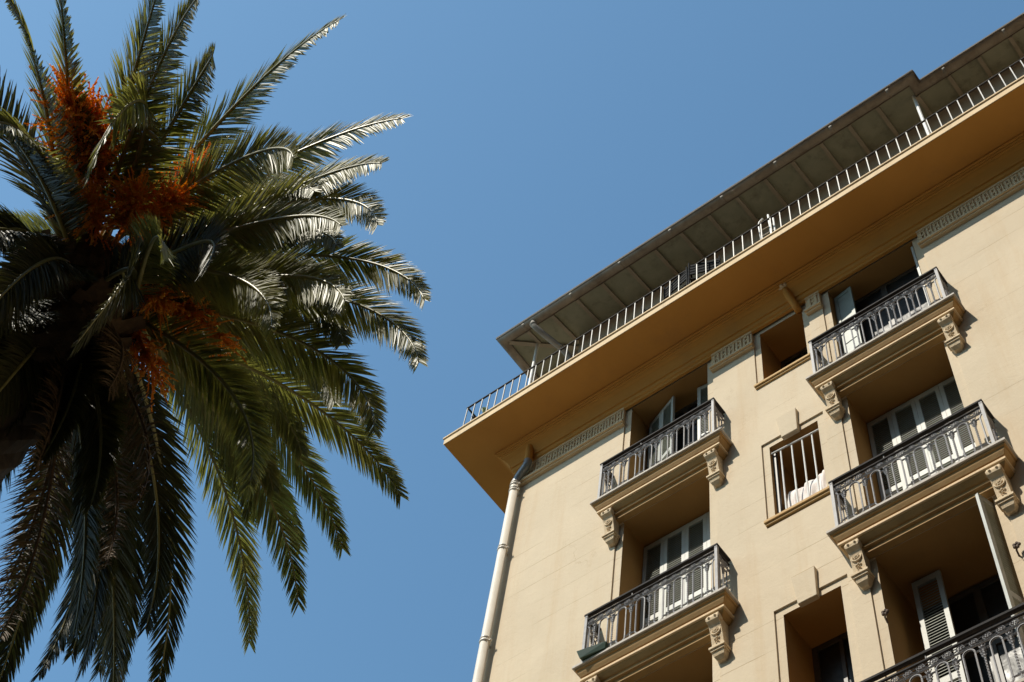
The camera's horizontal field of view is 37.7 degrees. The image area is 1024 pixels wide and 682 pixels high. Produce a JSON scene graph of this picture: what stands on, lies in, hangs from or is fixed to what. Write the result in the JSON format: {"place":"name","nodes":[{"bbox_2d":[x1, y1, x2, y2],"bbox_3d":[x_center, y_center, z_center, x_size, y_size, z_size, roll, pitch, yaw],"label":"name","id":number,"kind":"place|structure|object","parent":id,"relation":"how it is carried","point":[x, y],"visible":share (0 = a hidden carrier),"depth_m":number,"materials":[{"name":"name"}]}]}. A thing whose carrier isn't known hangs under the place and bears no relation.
{"place":"outdoors","nodes":[
{"label":"outdoors","id":0,"kind":"place"},
{"bbox_2d":[0,0,1023,681],"label":"sky","id":1,"kind":"structure","parent":0,"point":[542,143],"materials":[{"name":"blue"}]},
{"bbox_2d":[688,256,720,284],"bbox_3d":[2.903,-0.809,22.236,0.498,0.931,0.482,-13,-65,13],"label":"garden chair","id":2,"kind":"object","parent":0,"point":[701,267],"visible":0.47,"depth_m":22.35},
{"bbox_3d":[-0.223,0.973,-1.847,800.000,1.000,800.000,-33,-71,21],"label":"ground","id":3,"kind":"structure","parent":0,"visible":0},
{"bbox_2d":[0,0,431,681],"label":"palm tree","id":4,"kind":"object","parent":3,"relation":"on","point":[198,292],"visible":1,"depth_m":13.43,"materials":[{"name":"green plant"}]},
{"bbox_2d":[443,12,1023,681],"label":"apartment building","id":5,"kind":"structure","parent":3,"relation":"on","point":[853,324],"depth_m":19.09,"materials":[{"name":"paint"}]},
{"bbox_2d":[577,641,608,660],"bbox_3d":[0.902,3.462,16.817,0.378,0.103,0.107,-33,-71,21],"label":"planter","id":6,"kind":"object","parent":5,"relation":"on","point":[586,653],"visible":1,"depth_m":16.80,"materials":[{"name":"green plastic"}]},
{"bbox_2d":[664,266,690,299],"bbox_3d":[2.590,-0.609,22.379,0.482,0.931,0.498,41,-65,-14],"label":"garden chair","id":7,"kind":"object","parent":5,"relation":"on","point":[683,279],"visible":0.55,"depth_m":22.51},
{"bbox_2d":[647,400,707,468],"bbox_3d":[2.410,1.560,20.781,1.314,2.537,0.052,-33,-71,21],"label":"window","id":8,"kind":"structure","parent":5,"relation":"in","point":[693,405],"depth_m":21.28,"materials":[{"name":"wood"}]},
{"bbox_2d":[758,214,775,239],"bbox_3d":[3.741,-1.538,21.906,0.269,1.206,0.140,-33,-71,21],"label":"folding rack","id":9,"kind":"object","parent":5,"relation":"on","point":[773,223],"visible":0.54,"depth_m":22.11,"materials":[{"name":"white metal"}]},
{"bbox_2d":[772,450,782,512],"bbox_3d":[3.156,1.723,17.820,0.040,1.531,0.052,-33,-71,21],"label":"window frame","id":10,"kind":"structure","parent":5,"relation":"in","point":[775,456],"depth_m":17.85,"materials":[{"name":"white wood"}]},
{"bbox_2d":[781,347,807,368],"bbox_3d":[4.023,0.472,20.566,0.683,1.405,0.060,-33,-71,21],"label":"window","id":11,"kind":"structure","parent":5,"relation":"in","point":[803,352],"depth_m":21.15,"materials":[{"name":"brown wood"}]},
{"bbox_2d":[788,470,826,507],"bbox_3d":[3.504,1.849,17.390,0.588,0.732,0.392,-33,-71,21],"label":"laundry cloth","id":12,"kind":"object","parent":5,"relation":"on","point":[803,493],"visible":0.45,"depth_m":17.37,"materials":[{"name":"white fabric"}]},
{"bbox_2d":[812,631,853,681],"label":"window","id":13,"kind":"structure","parent":5,"relation":"in","point":[832,662],"depth_m":15.39,"materials":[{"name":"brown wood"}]},
{"bbox_2d":[855,265,928,343],"bbox_3d":[4.978,-0.165,19.562,1.314,2.537,0.052,-33,-71,21],"label":"window","id":14,"kind":"structure","parent":5,"relation":"in","point":[909,275],"depth_m":20.06,"materials":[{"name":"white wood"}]},
{"bbox_2d":[918,574,1023,681],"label":"window","id":15,"kind":"structure","parent":5,"relation":"in","point":[983,601],"depth_m":14.85,"materials":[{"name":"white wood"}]}
]}

